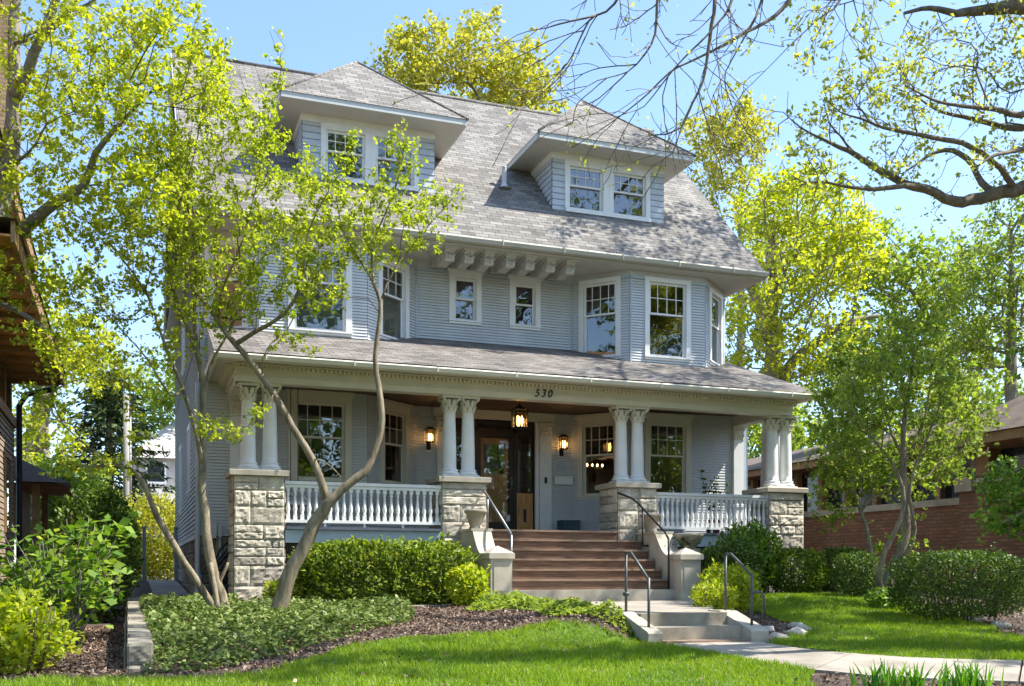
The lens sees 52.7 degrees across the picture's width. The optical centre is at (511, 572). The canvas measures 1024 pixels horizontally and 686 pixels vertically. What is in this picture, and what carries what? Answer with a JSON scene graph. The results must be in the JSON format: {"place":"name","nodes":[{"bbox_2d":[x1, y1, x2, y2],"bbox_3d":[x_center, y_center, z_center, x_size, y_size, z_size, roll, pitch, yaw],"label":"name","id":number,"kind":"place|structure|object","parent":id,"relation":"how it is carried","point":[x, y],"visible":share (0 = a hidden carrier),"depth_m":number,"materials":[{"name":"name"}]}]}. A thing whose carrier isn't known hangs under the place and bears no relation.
{"place":"outdoors","nodes":[
{"label":"outdoors","id":0,"kind":"place"},
{"bbox_2d":[147,580,187,595],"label":"side path","id":1,"kind":"structure","parent":0,"point":[160,587],"depth_m":25.01,"materials":[{"name":"concrete"}]},
{"bbox_2d":[0,577,1023,685],"bbox_3d":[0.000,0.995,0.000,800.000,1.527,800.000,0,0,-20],"label":"ground","id":2,"kind":"structure","parent":0,"point":[145,588],"depth_m":13.75,"materials":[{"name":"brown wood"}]},
{"bbox_2d":[0,0,71,594],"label":"neighbor house","id":3,"kind":"structure","parent":2,"relation":"on","point":[17,365],"depth_m":21.00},
{"bbox_2d":[3,451,11,533],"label":"window","id":4,"kind":"structure","parent":3,"relation":"in","point":[6,455],"depth_m":20.39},
{"bbox_2d":[0,529,74,602],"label":"shrub","id":5,"kind":"object","parent":2,"relation":"on","point":[24,566],"visible":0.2,"depth_m":13.61,"materials":[{"name":"green plant"}]},
{"bbox_2d":[0,569,85,675],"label":"shrub","id":6,"kind":"object","parent":2,"relation":"on","point":[27,640],"visible":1,"depth_m":9.78,"materials":[{"name":"green plant"}]},
{"bbox_2d":[0,511,137,646],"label":"shrub","id":7,"kind":"object","parent":2,"relation":"on","point":[68,590],"visible":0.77,"depth_m":13.26,"materials":[{"name":"green plant"}]},
{"bbox_2d":[12,246,132,522],"bbox_3d":[-15.312,-5.113,33.965,5.340,11.402,6.072,0,0,-20],"label":"broadleaf tree","id":8,"kind":"object","parent":2,"relation":"on","point":[36,436],"visible":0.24,"depth_m":33.81,"materials":[{"name":"green plant"}]},
{"bbox_2d":[7,440,143,573],"bbox_3d":[-13.255,-1.652,31.128,4.204,4.526,5.178,0,0,-20],"label":"broadleaf tree","id":9,"kind":"object","parent":2,"relation":"on","point":[44,464],"visible":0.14,"depth_m":30.31,"materials":[{"name":"green plant"}]},
{"bbox_2d":[25,514,126,630],"bbox_3d":[-6.876,0.013,16.173,1.696,1.867,2.123,0,0,-20],"label":"shrub","id":10,"kind":"object","parent":2,"relation":"on","point":[75,548],"visible":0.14,"depth_m":16.14,"materials":[{"name":"green plant"}]},
{"bbox_2d":[47,477,144,621],"bbox_3d":[-7.627,-0.411,19.008,1.700,2.714,1.545,0,0,-20],"label":"shrub","id":11,"kind":"object","parent":2,"relation":"on","point":[96,499],"visible":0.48,"depth_m":18.89,"materials":[{"name":"green plant"}]},
{"bbox_2d":[0,0,237,383],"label":"tree","id":12,"kind":"object","parent":2,"relation":"on","point":[18,78],"visible":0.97,"depth_m":13.32,"materials":[{"name":"green plant"}]},
{"bbox_2d":[67,368,174,583],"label":"conifer tree","id":13,"kind":"object","parent":2,"relation":"on","point":[102,415],"visible":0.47,"depth_m":43.52,"materials":[{"name":"green plant"}]},
{"bbox_2d":[122,394,131,589],"bbox_3d":[-13.802,-2.900,37.002,0.260,7.000,0.271,0,0,25],"label":"utility pole","id":14,"kind":"object","parent":2,"relation":"on","point":[127,487],"visible":0.48,"depth_m":36.92,"materials":[{"name":"grey wood"}]},
{"bbox_2d":[86,344,174,446],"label":"broadleaf tree","id":15,"kind":"object","parent":2,"relation":"on","point":[155,401],"visible":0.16,"depth_m":60.83,"materials":[{"name":"green plant"}]},
{"bbox_2d":[125,604,141,629],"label":"stone block","id":16,"kind":"structure","parent":2,"relation":"on","point":[133,607],"depth_m":16.46,"materials":[{"name":"grey stone"}]},
{"bbox_2d":[124,612,145,624],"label":"stone block","id":17,"kind":"structure","parent":2,"relation":"on","point":[135,616],"depth_m":13.89,"materials":[{"name":"grey stone"}]},
{"bbox_2d":[123,619,148,639],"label":"stone block","id":18,"kind":"structure","parent":2,"relation":"on","point":[141,623],"depth_m":12.63,"materials":[{"name":"grey stone"}]},
{"bbox_2d":[125,628,150,642],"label":"stone block","id":19,"kind":"structure","parent":2,"relation":"on","point":[138,632],"depth_m":11.37,"materials":[{"name":"grey stone"}]},
{"bbox_2d":[123,637,153,671],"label":"stone block","id":20,"kind":"structure","parent":2,"relation":"on","point":[140,651],"depth_m":10.11,"materials":[{"name":"grey stone"}]},
{"bbox_2d":[104,535,173,580],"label":"shrub","id":21,"kind":"object","parent":2,"relation":"on","point":[155,564],"visible":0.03,"depth_m":37.52,"materials":[{"name":"green plant"}]},
{"bbox_2d":[111,488,175,580],"bbox_3d":[-11.587,-1.195,33.552,3.703,3.099,2.476,0,0,-20],"label":"shrub","id":22,"kind":"object","parent":2,"relation":"on","point":[153,560],"visible":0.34,"depth_m":33.20,"materials":[{"name":"yellow plant"}]},
{"bbox_2d":[142,526,145,581],"bbox_3d":[-10.062,-0.385,28.265,0.120,1.770,0.140,0,0,-20],"label":"gate post","id":23,"kind":"object","parent":2,"relation":"on","point":[144,553],"visible":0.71,"depth_m":28.22,"materials":[{"name":"metal"}]},
{"bbox_2d":[13,63,278,614],"bbox_3d":[-4.822,-3.107,14.378,3.746,7.903,2.264,0,0,-42],"label":"tree","id":24,"kind":"object","parent":2,"relation":"on","point":[132,281],"visible":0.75,"depth_m":14.27,"materials":[{"name":"green plant"}]},
{"bbox_2d":[131,420,174,578],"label":"neighbor house","id":25,"kind":"structure","parent":2,"relation":"on","point":[165,438],"depth_m":58.04,"materials":[{"name":"white paint"}]},
{"bbox_2d":[146,462,165,483],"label":"window","id":26,"kind":"structure","parent":25,"relation":"in","point":[156,467],"depth_m":57.76,"materials":[{"name":"white paint"}]},
{"bbox_2d":[174,527,177,581],"bbox_3d":[-9.284,-0.385,28.554,0.120,1.770,0.140,0,0,-20],"label":"gate post","id":27,"kind":"object","parent":2,"relation":"on","point":[175,557],"visible":0.82,"depth_m":28.50,"materials":[{"name":"metal"}]},
{"bbox_2d":[138,591,415,674],"bbox_3d":[-3.220,0.646,15.189,4.340,0.694,9.960,0,0,-20],"label":"ground cover","id":28,"kind":"object","parent":2,"relation":"on","point":[162,612],"visible":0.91,"depth_m":13.15,"materials":[{"name":"green plant"}]},
{"bbox_2d":[261,579,304,598],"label":"shrub","id":29,"kind":"object","parent":2,"relation":"on","point":[269,591],"visible":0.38,"depth_m":17.88,"materials":[{"name":"green plant"}]},
{"bbox_2d":[116,26,467,610],"bbox_3d":[-3.036,-3.328,15.008,5.118,8.402,2.704,0,0,-20],"label":"tree","id":30,"kind":"object","parent":2,"relation":"on","point":[293,564],"visible":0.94,"depth_m":14.74,"materials":[{"name":"green plant"}]},
{"bbox_2d":[286,534,480,604],"bbox_3d":[-2.295,-0.040,18.613,3.710,1.356,1.162,0,0,-20],"label":"hedge","id":31,"kind":"object","parent":2,"relation":"on","point":[314,572],"visible":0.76,"depth_m":18.27,"materials":[{"name":"green plant"}]},
{"bbox_2d":[419,531,461,597],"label":"shrub","id":32,"kind":"object","parent":2,"relation":"on","point":[441,537],"visible":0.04,"depth_m":19.70,"materials":[{"name":"green plant"}]},
{"bbox_2d":[362,3,570,113],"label":"broadleaf tree","id":33,"kind":"object","parent":2,"relation":"on","point":[430,66],"visible":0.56,"depth_m":44.28,"materials":[{"name":"yellow plant"}]},
{"bbox_2d":[444,560,491,605],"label":"shrub","id":34,"kind":"object","parent":2,"relation":"on","point":[479,583],"visible":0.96,"depth_m":17.58,"materials":[{"name":"green plant"}]},
{"bbox_2d":[459,528,514,595],"bbox_3d":[-0.513,-0.145,19.545,0.490,1.410,1.940,0,0,-20],"label":"stair pedestal","id":35,"kind":"object","parent":2,"relation":"on","point":[481,541],"visible":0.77,"depth_m":18.74,"materials":[{"name":"concrete"}]},
{"bbox_2d":[464,509,487,527],"bbox_3d":[-0.700,-1.038,20.062,0.460,0.375,0.460,0,0,-20],"label":"stone urn","id":36,"kind":"object","parent":35,"relation":"on","point":[475,517],"visible":0.94,"depth_m":19.93,"materials":[{"name":"stone"}]},
{"bbox_2d":[163,49,821,603],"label":"house","id":37,"kind":"structure","parent":2,"relation":"on","point":[555,289],"depth_m":23.31,"materials":[{"name":"grey paint"}]},
{"bbox_2d":[178,444,181,514],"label":"window","id":38,"kind":"structure","parent":37,"relation":"in","point":[180,447],"depth_m":28.21,"materials":[{"name":"white paint"}]},
{"bbox_2d":[181,304,184,376],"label":"window","id":39,"kind":"structure","parent":37,"relation":"in","point":[183,339],"depth_m":26.71,"materials":[{"name":"white paint"}]},
{"bbox_2d":[186,423,190,496],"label":"window","id":40,"kind":"structure","parent":37,"relation":"in","point":[188,493],"depth_m":23.78,"materials":[{"name":"white paint"}]},
{"bbox_2d":[210,540,229,593],"bbox_3d":[-5.663,0.049,20.151,0.442,1.377,0.316,0,0,-20],"label":"garden hose","id":41,"kind":"object","parent":37,"relation":"hanging from","point":[219,563],"visible":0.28,"depth_m":20.18,"materials":[{"name":"black rubber"}]},
{"bbox_2d":[203,236,247,331],"bbox_3d":[-5.887,-5.943,21.433,1.060,1.954,0.230,0,0,21],"label":"window","id":42,"kind":"structure","parent":37,"relation":"in","point":[244,326],"depth_m":21.50,"materials":[{"name":"white paint"}]},
{"bbox_2d":[284,387,307,508],"bbox_3d":[-4.415,-2.550,20.559,0.620,2.460,1.220,0,0,-20],"label":"porch swing","id":43,"kind":"object","parent":37,"relation":"hanging from","point":[298,504],"visible":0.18,"depth_m":20.16,"materials":[{"name":"white paint"}]},
{"bbox_2d":[285,389,354,481],"bbox_3d":[-4.009,-2.823,21.574,1.430,1.914,0.240,0,0,-20],"label":"window","id":44,"kind":"structure","parent":37,"relation":"in","point":[305,397],"depth_m":21.57,"materials":[{"name":"beige paint"}]},
{"bbox_2d":[288,237,352,336],"bbox_3d":[-4.014,-5.943,21.588,1.350,1.954,0.210,0,0,-20],"label":"window","id":45,"kind":"structure","parent":37,"relation":"in","point":[344,317],"depth_m":21.69,"materials":[{"name":"white paint"}]},
{"bbox_2d":[321,122,369,179],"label":"window","id":46,"kind":"structure","parent":37,"relation":"in","point":[326,128],"depth_m":22.78,"materials":[{"name":"white paint"}]},
{"bbox_2d":[377,253,409,339],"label":"window","id":47,"kind":"structure","parent":37,"relation":"in","point":[401,284],"depth_m":22.90,"materials":[{"name":"white paint"}]},
{"bbox_2d":[372,130,418,186],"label":"window","id":48,"kind":"structure","parent":37,"relation":"in","point":[379,134],"depth_m":23.17,"materials":[{"name":"white paint"}]},
{"bbox_2d":[379,399,412,484],"bbox_3d":[-2.604,-2.818,22.719,0.240,1.864,1.120,0,0,31],"label":"window","id":49,"kind":"structure","parent":37,"relation":"in","point":[389,405],"depth_m":23.01,"materials":[{"name":"beige paint"}]},
{"bbox_2d":[425,427,435,451],"bbox_3d":[-1.862,-3.025,23.391,0.200,0.550,0.250,0,0,-20],"label":"wall lantern","id":50,"kind":"object","parent":37,"relation":"attached to","point":[429,439],"depth_m":23.37,"materials":[{"name":"metal"}]},
{"bbox_2d":[447,267,484,325],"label":"window","id":51,"kind":"structure","parent":37,"relation":"in","point":[466,275],"depth_m":23.80,"materials":[{"name":"white paint"}]},
{"bbox_2d":[477,431,512,528],"bbox_3d":[-0.405,-2.145,24.166,0.910,2.310,0.212,0,0,-20],"label":"front door","id":52,"kind":"structure","parent":37,"relation":"in","point":[497,490],"depth_m":24.24,"materials":[{"name":"brown wood"}]},
{"bbox_2d":[511,401,528,429],"bbox_3d":[0.168,-3.464,22.465,0.300,0.652,0.300,0,0,-20],"label":"hanging lantern","id":53,"kind":"object","parent":37,"relation":"hanging from","point":[524,420],"visible":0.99,"depth_m":22.45,"materials":[{"name":"metal"}]},
{"bbox_2d":[507,274,543,330],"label":"window","id":54,"kind":"structure","parent":37,"relation":"in","point":[534,284],"depth_m":24.32,"materials":[{"name":"white paint"}]},
{"bbox_2d":[553,476,573,484],"bbox_3d":[1.217,-2.197,24.580,0.480,0.195,0.136,0,0,-20],"label":"mailbox","id":55,"kind":"object","parent":37,"relation":"attached to","point":[562,480],"visible":1,"depth_m":24.53,"materials":[{"name":"white paint"}]},
{"bbox_2d":[558,434,568,458],"bbox_3d":[1.213,-3.005,24.533,0.200,0.550,0.250,0,0,-20],"label":"wall lantern","id":56,"kind":"object","parent":37,"relation":"attached to","point":[561,447],"depth_m":24.52,"materials":[{"name":"metal"}]},
{"bbox_2d":[557,520,580,529],"bbox_3d":[1.333,-1.054,24.311,0.450,0.361,0.370,0,0,-20],"label":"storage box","id":57,"kind":"object","parent":37,"relation":"on","point":[568,524],"visible":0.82,"depth_m":24.16,"materials":[{"name":"blue plastic"}]},
{"bbox_2d":[564,159,607,211],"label":"window","id":58,"kind":"structure","parent":37,"relation":"in","point":[569,164],"depth_m":24.84,"materials":[{"name":"white paint"}]},
{"bbox_2d":[574,413,614,499],"bbox_3d":[2.063,-2.748,24.431,1.180,2.004,0.240,0,0,27],"label":"window","id":59,"kind":"structure","parent":37,"relation":"in","point":[601,418],"depth_m":24.57,"materials":[{"name":"beige paint"}]},
{"bbox_2d":[578,276,620,358],"bbox_3d":[2.093,-5.973,24.433,1.080,1.934,0.210,0,0,27],"label":"window","id":60,"kind":"structure","parent":37,"relation":"in","point":[583,285],"depth_m":24.41,"materials":[{"name":"white paint"}]},
{"bbox_2d":[609,166,649,217],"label":"window","id":61,"kind":"structure","parent":37,"relation":"in","point":[619,171],"depth_m":25.25,"materials":[{"name":"white paint"}]},
{"bbox_2d":[644,276,691,362],"bbox_3d":[3.659,-5.973,24.439,1.240,1.934,0.210,0,0,-20],"label":"window","id":62,"kind":"structure","parent":37,"relation":"in","point":[685,285],"depth_m":24.45,"materials":[{"name":"white paint"}]},
{"bbox_2d":[644,412,693,492],"bbox_3d":[3.669,-2.758,24.426,1.330,1.984,0.240,0,0,-20],"label":"window","id":63,"kind":"structure","parent":37,"relation":"in","point":[664,418],"depth_m":24.44,"materials":[{"name":"beige paint"}]},
{"bbox_2d":[700,470,728,532],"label":"potted plant","id":64,"kind":"object","parent":37,"relation":"on","point":[713,492],"visible":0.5,"depth_m":23.93,"materials":[{"name":"green plant"}]},
{"bbox_2d":[708,287,722,365],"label":"window","id":65,"kind":"structure","parent":37,"relation":"in","point":[718,305],"depth_m":25.80,"materials":[{"name":"white paint"}]},
{"bbox_2d":[465,589,638,639],"bbox_3d":[0.274,0.574,15.498,1.166,0.649,5.414,0,0,-20],"label":"ground cover","id":66,"kind":"object","parent":2,"relation":"on","point":[496,601],"visible":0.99,"depth_m":14.78,"materials":[{"name":"green plant"}]},
{"bbox_2d":[491,529,675,600],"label":"porch steps","id":67,"kind":"structure","parent":2,"relation":"on","point":[580,564],"depth_m":20.34,"materials":[{"name":"brown wood"}]},
{"bbox_2d":[482,490,511,551],"bbox_3d":[-0.288,-0.656,19.785,0.048,1.973,1.622,0,0,-20],"label":"handrail","id":68,"kind":"object","parent":67,"relation":"on","point":[488,499],"visible":0.7,"depth_m":20.01,"materials":[{"name":"metal"}]},
{"bbox_2d":[617,492,669,588],"bbox_3d":[2.773,-0.685,20.968,0.361,2.030,1.672,0,0,-31],"label":"handrail","id":69,"kind":"object","parent":67,"relation":"on","point":[650,516],"visible":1,"depth_m":20.89,"materials":[{"name":"metal"}]},
{"bbox_2d":[519,600,722,613],"bbox_3d":[2.645,0.717,17.075,4.750,0.367,5.370,0,0,-20],"label":"landing","id":70,"kind":"object","parent":2,"relation":"on","point":[666,605],"visible":0.1,"depth_m":16.93,"materials":[{"name":"concrete"}]},
{"bbox_2d":[636,531,703,600],"bbox_3d":[3.152,-0.145,20.906,0.510,1.410,1.940,0,0,-20],"label":"stair pedestal","id":71,"kind":"object","parent":2,"relation":"on","point":[685,564],"visible":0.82,"depth_m":20.21,"materials":[{"name":"concrete"}]},
{"bbox_2d":[640,514,661,531],"bbox_3d":[2.894,-1.038,21.557,0.460,0.375,0.460,0,0,-20],"label":"stone urn","id":72,"kind":"object","parent":71,"relation":"on","point":[650,524],"visible":0.77,"depth_m":21.43,"materials":[{"name":"stone"}]},
{"bbox_2d":[665,533,703,552],"bbox_3d":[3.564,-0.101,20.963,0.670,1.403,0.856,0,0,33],"label":"bowl planter","id":73,"kind":"object","parent":71,"relation":"on","point":[691,541],"visible":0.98,"depth_m":20.86,"materials":[{"name":"stone"}]},
{"bbox_2d":[611,610,768,643],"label":"concrete steps","id":74,"kind":"structure","parent":2,"relation":"on","point":[688,626],"depth_m":13.55,"materials":[{"name":"grey concrete"}]},
{"bbox_2d":[623,551,649,627],"bbox_3d":[1.619,0.256,13.447,0.090,1.089,0.682,0,0,-20],"label":"handrail","id":75,"kind":"object","parent":74,"relation":"on","point":[625,593],"visible":0.91,"depth_m":13.38,"materials":[{"name":"black metal"}]},
{"bbox_2d":[724,553,764,624],"bbox_3d":[3.145,0.235,13.991,0.198,1.029,0.718,0,0,-20],"label":"handrail","id":76,"kind":"object","parent":74,"relation":"on","point":[752,592],"visible":0.88,"depth_m":13.70,"materials":[{"name":"black metal"}]},
{"bbox_2d":[392,0,1023,234],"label":"oak tree","id":77,"kind":"object","parent":2,"relation":"on","point":[1011,188],"visible":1,"depth_m":11.20,"materials":[{"name":"brown plant"}]},
{"bbox_2d":[688,567,738,609],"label":"shrub","id":78,"kind":"object","parent":2,"relation":"on","point":[710,587],"visible":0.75,"depth_m":16.31,"materials":[{"name":"green plant"}]},
{"bbox_2d":[691,558,763,613],"bbox_3d":[3.640,0.232,17.361,1.286,0.994,1.119,0,0,-20],"label":"shrub","id":79,"kind":"object","parent":2,"relation":"on","point":[743,577],"visible":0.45,"depth_m":17.19,"materials":[{"name":"green plant"}]},
{"bbox_2d":[701,539,765,594],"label":"shrub","id":80,"kind":"object","parent":2,"relation":"on","point":[728,546],"visible":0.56,"depth_m":20.13,"materials":[{"name":"green plant"}]},
{"bbox_2d":[672,77,799,367],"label":"broadleaf tree","id":81,"kind":"object","parent":2,"relation":"on","point":[716,184],"visible":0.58,"depth_m":43.40,"materials":[{"name":"green plant"}]},
{"bbox_2d":[713,518,788,595],"bbox_3d":[4.841,-0.321,21.139,1.701,1.632,1.263,0,0,-20],"label":"shrub","id":82,"kind":"object","parent":2,"relation":"on","point":[761,537],"visible":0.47,"depth_m":20.88,"materials":[{"name":"green plant"}]},
{"bbox_2d":[769,632,789,639],"bbox_3d":[3.587,0.880,13.865,0.316,0.184,0.261,0,0,-20],"label":"fieldstone","id":83,"kind":"object","parent":2,"relation":"on","point":[773,635],"visible":0.43,"depth_m":13.79,"materials":[{"name":"grey stone"}]},
{"bbox_2d":[748,377,838,458],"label":"broadleaf tree","id":84,"kind":"object","parent":2,"relation":"on","point":[754,438],"visible":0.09,"depth_m":59.89,"materials":[{"name":"green plant"}]},
{"bbox_2d":[783,627,806,634],"bbox_3d":[3.967,0.853,14.429,0.340,0.192,0.263,0,0,-20],"label":"fieldstone","id":85,"kind":"object","parent":2,"relation":"on","point":[795,629],"visible":0.51,"depth_m":14.38,"materials":[{"name":"grey stone"}]},
{"bbox_2d":[766,546,831,593],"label":"shrub","id":86,"kind":"object","parent":2,"relation":"on","point":[819,564],"visible":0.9,"depth_m":20.98,"materials":[{"name":"green plant"}]},
{"bbox_2d":[725,144,898,486],"bbox_3d":[9.128,-6.199,32.937,6.049,13.674,7.842,0,0,-20],"label":"broadleaf tree","id":87,"kind":"object","parent":2,"relation":"on","point":[811,252],"visible":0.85,"depth_m":31.90,"materials":[{"name":"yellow plant"}]},
{"bbox_2d":[810,539,876,592],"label":"shrub","id":88,"kind":"object","parent":2,"relation":"on","point":[828,555],"visible":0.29,"depth_m":21.53,"materials":[{"name":"green plant"}]},
{"bbox_2d":[791,412,897,448],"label":"broadleaf tree","id":89,"kind":"object","parent":2,"relation":"on","point":[810,445],"depth_m":58.60,"materials":[{"name":"green plant"}]},
{"bbox_2d":[831,547,885,596],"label":"shrub","id":90,"kind":"object","parent":2,"relation":"on","point":[871,570],"visible":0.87,"depth_m":20.05,"materials":[{"name":"green plant"}]},
{"bbox_2d":[849,658,911,685],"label":"iris clump","id":91,"kind":"object","parent":2,"relation":"on","point":[886,679],"visible":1,"depth_m":9.74,"materials":[{"name":"green plant"}]},
{"bbox_2d":[862,586,905,608],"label":"shrub","id":92,"kind":"object","parent":2,"relation":"on","point":[882,600],"visible":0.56,"depth_m":17.88,"materials":[{"name":"green plant"}]},
{"bbox_2d":[748,395,1023,591],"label":"neighbor house","id":93,"kind":"structure","parent":2,"relation":"on","point":[948,523],"depth_m":27.44,"materials":[{"name":"red brick"}]},
{"bbox_2d":[798,325,999,567],"bbox_3d":[8.100,-2.433,21.803,4.367,5.514,2.876,0,0,-20],"label":"tree","id":94,"kind":"object","parent":2,"relation":"on","point":[841,477],"visible":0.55,"depth_m":21.42,"materials":[{"name":"green plant"}]},
{"bbox_2d":[897,660,931,685],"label":"iris clump","id":95,"kind":"object","parent":2,"relation":"on","point":[915,680],"visible":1,"depth_m":9.76,"materials":[{"name":"green plant"}]},
{"bbox_2d":[810,205,1019,424],"bbox_3d":[14.199,-5.964,36.004,7.190,13.081,6.555,0,0,-20],"label":"broadleaf tree","id":96,"kind":"object","parent":2,"relation":"on","point":[903,272],"visible":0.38,"depth_m":34.95,"materials":[{"name":"green plant"}]},
{"bbox_2d":[857,380,1004,437],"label":"broadleaf tree","id":97,"kind":"object","parent":2,"relation":"on","point":[981,401],"depth_m":58.53,"materials":[{"name":"green plant"}]},
{"bbox_2d":[931,656,1004,685],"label":"iris clump","id":98,"kind":"object","parent":2,"relation":"on","point":[963,677],"visible":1,"depth_m":9.79,"materials":[{"name":"green plant"}]},
{"bbox_2d":[923,165,1023,402],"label":"broadleaf tree","id":99,"kind":"object","parent":2,"relation":"on","point":[971,343],"visible":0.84,"depth_m":28.72,"materials":[{"name":"green plant"}]},
{"bbox_2d":[954,370,1023,418],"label":"broadleaf tree","id":100,"kind":"object","parent":2,"relation":"on","point":[1000,393],"visible":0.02,"depth_m":62.83,"materials":[{"name":"green plant"}]},
{"bbox_2d":[967,332,1023,543],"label":"tree","id":101,"kind":"object","parent":2,"relation":"on","point":[995,525],"visible":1,"depth_m":13.37,"materials":[{"name":"green plant"}]},
{"bbox_2d":[990,620,1011,628],"bbox_3d":[7.621,0.831,16.107,0.384,0.191,0.293,0,0,-20],"label":"fieldstone","id":102,"kind":"object","parent":2,"relation":"on","point":[1003,624],"visible":0.53,"depth_m":16.00,"materials":[{"name":"grey stone"}]},
{"bbox_2d":[0,590,1023,685],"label":"lawn","id":103,"kind":"structure","parent":0,"point":[585,636],"depth_m":11.35,"materials":[{"name":"plant"}]},
{"bbox_2d":[87,594,1007,685],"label":"fallen leaves","id":104,"kind":"object","parent":103,"relation":"on","point":[406,675],"visible":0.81,"depth_m":11.37,"materials":[{"name":"brown plant"}]},
{"bbox_2d":[816,305,1013,593],"bbox_3d":[7.223,-2.134,18.551,3.290,5.343,2.678,0,0,0],"label":"tree","id":105,"kind":"object","parent":103,"relation":"on","point":[946,385],"visible":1,"depth_m":18.42,"materials":[{"name":"green plant"}]},
{"bbox_2d":[885,542,1023,620],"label":"rounded shrub","id":106,"kind":"object","parent":103,"relation":"on","point":[906,582],"visible":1,"depth_m":16.27,"materials":[{"name":"green plant"}]},
{"bbox_2d":[7,0,1023,561],"label":"sky","id":107,"kind":"structure","parent":0,"point":[321,36],"materials":[{"name":"blue"}]},
{"bbox_2d":[667,641,1023,683],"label":"path","id":108,"kind":"structure","parent":0,"point":[821,661],"depth_m":11.72,"materials":[{"name":"concrete"}]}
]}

